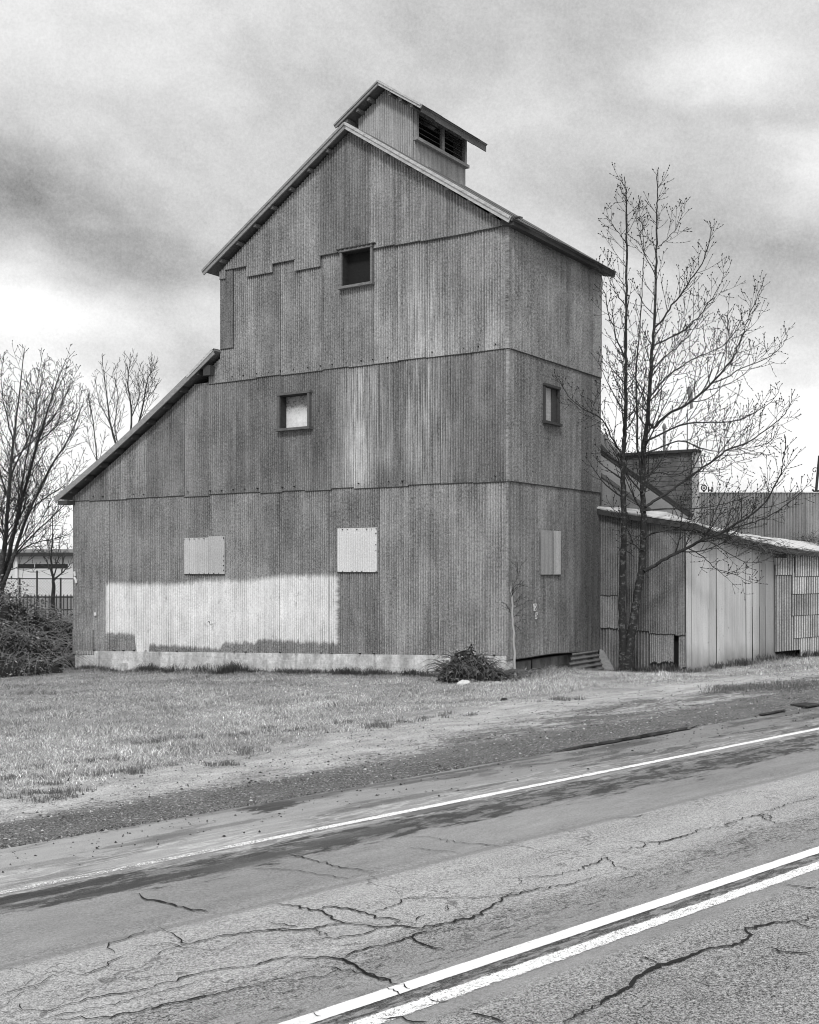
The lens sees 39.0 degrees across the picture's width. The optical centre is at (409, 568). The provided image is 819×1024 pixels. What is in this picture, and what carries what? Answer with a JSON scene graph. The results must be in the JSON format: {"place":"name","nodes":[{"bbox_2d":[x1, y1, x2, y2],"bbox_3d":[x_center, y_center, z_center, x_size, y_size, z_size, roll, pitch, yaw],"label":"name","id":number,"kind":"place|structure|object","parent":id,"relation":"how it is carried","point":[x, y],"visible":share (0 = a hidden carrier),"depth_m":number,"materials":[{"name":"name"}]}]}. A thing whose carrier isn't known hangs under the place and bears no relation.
{"place":"outdoors","nodes":[
{"label":"outdoors","id":0,"kind":"place"},
{"bbox_2d":[0,706,818,1023],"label":"road","id":1,"kind":"structure","parent":0,"point":[60,934],"depth_m":7.49,"materials":[{"name":"grey asphalt"}]},
{"bbox_2d":[0,796,818,1021],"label":"road cracks","id":2,"kind":"object","parent":1,"relation":"on","point":[634,978],"visible":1,"depth_m":6.52,"materials":[{"name":"black asphalt"}]},
{"bbox_2d":[0,728,818,893],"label":"road marking","id":3,"kind":"object","parent":1,"relation":"on","point":[448,802],"visible":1,"depth_m":10.32,"materials":[{"name":"paint"}]},
{"bbox_2d":[279,846,818,1023],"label":"road marking","id":4,"kind":"object","parent":1,"relation":"on","point":[352,1004],"visible":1,"depth_m":6.51,"materials":[{"name":"paint"}]},
{"bbox_2d":[349,862,818,1023],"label":"road marking","id":5,"kind":"object","parent":1,"relation":"on","point":[410,1009],"visible":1,"depth_m":6.38,"materials":[{"name":"paint"}]},
{"bbox_2d":[553,723,700,750],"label":"pavement edge shadow","id":6,"kind":"object","parent":1,"relation":"on","point":[637,736],"visible":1,"depth_m":13.94,"materials":[{"name":"black asphalt"}]},
{"bbox_2d":[760,709,785,714],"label":"puddle","id":7,"kind":"object","parent":1,"relation":"on","point":[772,712],"visible":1,"depth_m":16.02,"materials":[{"name":"black liquid"}]},
{"bbox_2d":[790,702,818,707],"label":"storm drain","id":8,"kind":"object","parent":1,"relation":"on","point":[805,704],"visible":1,"depth_m":16.64,"materials":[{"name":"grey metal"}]},
{"bbox_2d":[0,596,818,848],"bbox_3d":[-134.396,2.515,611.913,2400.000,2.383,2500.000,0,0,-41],"label":"ground","id":9,"kind":"structure","parent":0,"point":[73,823],"depth_m":14.17,"materials":[{"name":"grey plant"}]},
{"bbox_2d":[0,549,72,595],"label":"industrial hall","id":10,"kind":"structure","parent":9,"relation":"on","point":[67,584],"depth_m":110.00,"materials":[{"name":"grey metal"}]},
{"bbox_2d":[18,564,33,567],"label":"window","id":11,"kind":"structure","parent":10,"relation":"in","point":[27,565],"depth_m":109.94,"materials":[{"name":"black glass"}]},
{"bbox_2d":[35,564,50,567],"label":"window","id":12,"kind":"structure","parent":10,"relation":"in","point":[45,565],"depth_m":109.94,"materials":[{"name":"black glass"}]},
{"bbox_2d":[53,564,67,567],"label":"window","id":13,"kind":"structure","parent":10,"relation":"in","point":[65,565],"depth_m":109.94,"materials":[{"name":"black glass"}]},
{"bbox_2d":[2,595,72,614],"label":"picket fence","id":14,"kind":"object","parent":9,"relation":"on","point":[56,597],"visible":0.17,"depth_m":69.98,"materials":[{"name":"grey metal"}]},
{"bbox_2d":[4,571,72,623],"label":"chain link fence","id":15,"kind":"object","parent":9,"relation":"on","point":[37,589],"visible":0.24,"depth_m":44.98,"materials":[{"name":"grey metal"}]},
{"bbox_2d":[0,340,92,603],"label":"bare tree","id":16,"kind":"object","parent":9,"relation":"on","point":[20,507],"visible":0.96,"depth_m":38.73,"materials":[{"name":"grey plant"}]},
{"bbox_2d":[0,574,94,677],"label":"bramble thicket","id":17,"kind":"object","parent":9,"relation":"on","point":[33,643],"visible":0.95,"depth_m":32.76,"materials":[{"name":"grey plant"}]},
{"bbox_2d":[34,518,72,618],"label":"tree","id":18,"kind":"object","parent":9,"relation":"on","point":[52,599],"visible":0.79,"depth_m":40.97,"materials":[{"name":"grey plant"}]},
{"bbox_2d":[82,387,109,459],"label":"bare tree","id":19,"kind":"object","parent":9,"relation":"on","point":[88,442],"visible":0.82,"depth_m":55.97,"materials":[{"name":"grey plant"}]},
{"bbox_2d":[85,349,161,442],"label":"bare tree","id":20,"kind":"object","parent":9,"relation":"on","point":[114,434],"visible":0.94,"depth_m":52.20,"materials":[{"name":"grey plant"}]},
{"bbox_2d":[54,80,617,674],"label":"barn","id":21,"kind":"structure","parent":9,"relation":"on","point":[362,438],"depth_m":27.83,"materials":[{"name":"metal"}]},
{"bbox_2d":[275,390,312,431],"bbox_3d":[-2.804,-3.875,28.579,1.091,0.939,0.330,0,0,34],"label":"window","id":22,"kind":"structure","parent":21,"relation":"in","point":[294,409],"depth_m":28.72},
{"bbox_2d":[336,242,375,289],"bbox_3d":[-1.208,-7.156,27.499,1.114,0.963,0.310,0,0,34],"label":"window","id":23,"kind":"structure","parent":21,"relation":"in","point":[356,264],"depth_m":27.62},
{"bbox_2d":[413,111,469,168],"bbox_3d":[0.680,-10.855,29.406,0.490,0.750,2.480,0,0,34],"label":"louvre window","id":24,"kind":"structure","parent":21,"relation":"in","point":[424,135],"depth_m":29.39,"materials":[{"name":"black wood"}]},
{"bbox_2d":[542,383,562,426],"bbox_3d":[3.303,-3.802,26.931,0.155,0.922,0.874,0,0,34],"label":"window","id":25,"kind":"structure","parent":21,"relation":"in","point":[551,405],"depth_m":27.02,"materials":[{"name":"grey wood"}]},
{"bbox_2d":[0,678,818,802],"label":"lot weeds","id":26,"kind":"object","parent":9,"relation":"on","point":[738,687],"visible":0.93,"depth_m":15.46,"materials":[{"name":"grey plant"}]},
{"bbox_2d":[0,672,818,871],"bbox_3d":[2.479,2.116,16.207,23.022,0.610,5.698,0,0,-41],"label":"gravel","id":27,"kind":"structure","parent":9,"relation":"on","point":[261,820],"depth_m":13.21,"materials":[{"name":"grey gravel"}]},
{"bbox_2d":[72,649,818,676],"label":"wall weeds","id":28,"kind":"object","parent":9,"relation":"on","point":[237,666],"depth_m":28.92,"materials":[{"name":"grey"}]},
{"bbox_2d":[457,680,469,684],"bbox_3d":[1.121,2.353,23.800,0.302,0.124,0.232,0,0,0],"label":"rock","id":29,"kind":"object","parent":9,"relation":"on","point":[461,682],"visible":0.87,"depth_m":23.73,"materials":[{"name":"stone"}]},
{"bbox_2d":[418,642,530,685],"bbox_3d":[1.383,2.098,24.480,2.433,1.060,1.659,0,0,0],"label":"vine heap","id":30,"kind":"object","parent":9,"relation":"on","point":[467,664],"visible":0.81,"depth_m":24.30,"materials":[{"name":"grey plant"}]},
{"bbox_2d":[490,666,538,682],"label":"weeds","id":31,"kind":"object","parent":9,"relation":"on","point":[520,675],"visible":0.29,"depth_m":24.94,"materials":[{"name":"grey plant"}]},
{"bbox_2d":[501,562,531,678],"bbox_3d":[2.226,1.087,24.559,0.680,2.570,0.517,0,0,22],"label":"sapling","id":32,"kind":"object","parent":9,"relation":"on","point":[514,649],"visible":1,"depth_m":24.58,"materials":[{"name":"grey plant"}]},
{"bbox_2d":[568,650,603,670],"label":"steps","id":33,"kind":"structure","parent":9,"relation":"on","point":[590,659],"depth_m":28.21,"materials":[{"name":"grey wood"}]},
{"bbox_2d":[599,649,613,670],"bbox_3d":[5.042,2.470,28.942,0.730,0.860,0.320,0,0,34],"label":"scrap board","id":34,"kind":"object","parent":9,"relation":"on","point":[606,663],"visible":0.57,"depth_m":29.07,"materials":[{"name":"grey wood"}]},
{"bbox_2d":[601,430,619,459],"bbox_3d":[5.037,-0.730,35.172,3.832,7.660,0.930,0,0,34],"label":"roof","id":35,"kind":"structure","parent":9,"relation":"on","point":[603,447],"depth_m":34.49,"materials":[{"name":"grey metal"}]},
{"bbox_2d":[600,449,693,519],"bbox_3d":[4.965,-0.594,30.787,4.590,7.387,2.260,0,0,34],"label":"annex","id":36,"kind":"object","parent":9,"relation":"on","point":[666,501],"visible":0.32,"depth_m":29.77,"materials":[{"name":"grey metal"}]},
{"bbox_2d":[616,449,699,560],"bbox_3d":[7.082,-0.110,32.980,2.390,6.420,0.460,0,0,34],"label":"wooden bin house","id":37,"kind":"structure","parent":9,"relation":"on","point":[666,483],"depth_m":32.55,"materials":[{"name":"grey wood"}]},
{"bbox_2d":[662,423,666,450],"bbox_3d":[7.929,-3.006,36.000,0.129,3.000,0.129,0,0,-6],"label":"vent pipe","id":38,"kind":"object","parent":37,"relation":"on","point":[664,427],"visible":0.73,"depth_m":35.97,"materials":[{"name":"grey metal"}]},
{"bbox_2d":[687,386,692,447],"bbox_3d":[8.296,-3.356,34.200,0.192,4.050,0.130,0,0,0],"label":"antenna mast","id":39,"kind":"object","parent":37,"relation":"on","point":[691,396],"visible":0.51,"depth_m":34.16,"materials":[{"name":"grey metal"}]},
{"bbox_2d":[552,162,815,672],"bbox_3d":[6.533,-3.433,27.448,6.691,12.634,3.954,0,0,0],"label":"bare tree","id":40,"kind":"object","parent":9,"relation":"on","point":[626,646],"visible":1,"depth_m":27.59,"materials":[{"name":"grey plant"}]},
{"bbox_2d":[597,506,818,671],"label":"shed","id":41,"kind":"structure","parent":9,"relation":"on","point":[689,616],"depth_m":29.05,"materials":[{"name":"corrugated metal"},{"name":"painted metal sheet"}]},
{"bbox_2d":[668,524,818,566],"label":"fallen twigs","id":42,"kind":"object","parent":41,"relation":"on","point":[770,550],"visible":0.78,"depth_m":29.64,"materials":[{"name":"grey"}]},
{"bbox_2d":[779,530,818,545],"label":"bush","id":43,"kind":"object","parent":41,"relation":"on","point":[811,537],"visible":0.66,"depth_m":33.53,"materials":[{"name":"grey plant"}]},
{"bbox_2d":[699,492,818,564],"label":"corrugated store","id":44,"kind":"structure","parent":9,"relation":"on","point":[803,518],"depth_m":34.48,"materials":[{"name":"grey"}]},
{"bbox_2d":[812,456,818,491],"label":"roof post","id":45,"kind":"object","parent":44,"relation":"on","point":[817,480],"visible":0.96,"depth_m":35.17,"materials":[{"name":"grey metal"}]},
{"bbox_2d":[0,652,818,823],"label":"grass","id":46,"kind":"structure","parent":0,"point":[337,700],"depth_m":20.57,"materials":[{"name":"grey plant"}]},
{"bbox_2d":[0,0,818,548],"label":"sky","id":47,"kind":"structure","parent":0,"point":[138,138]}
]}

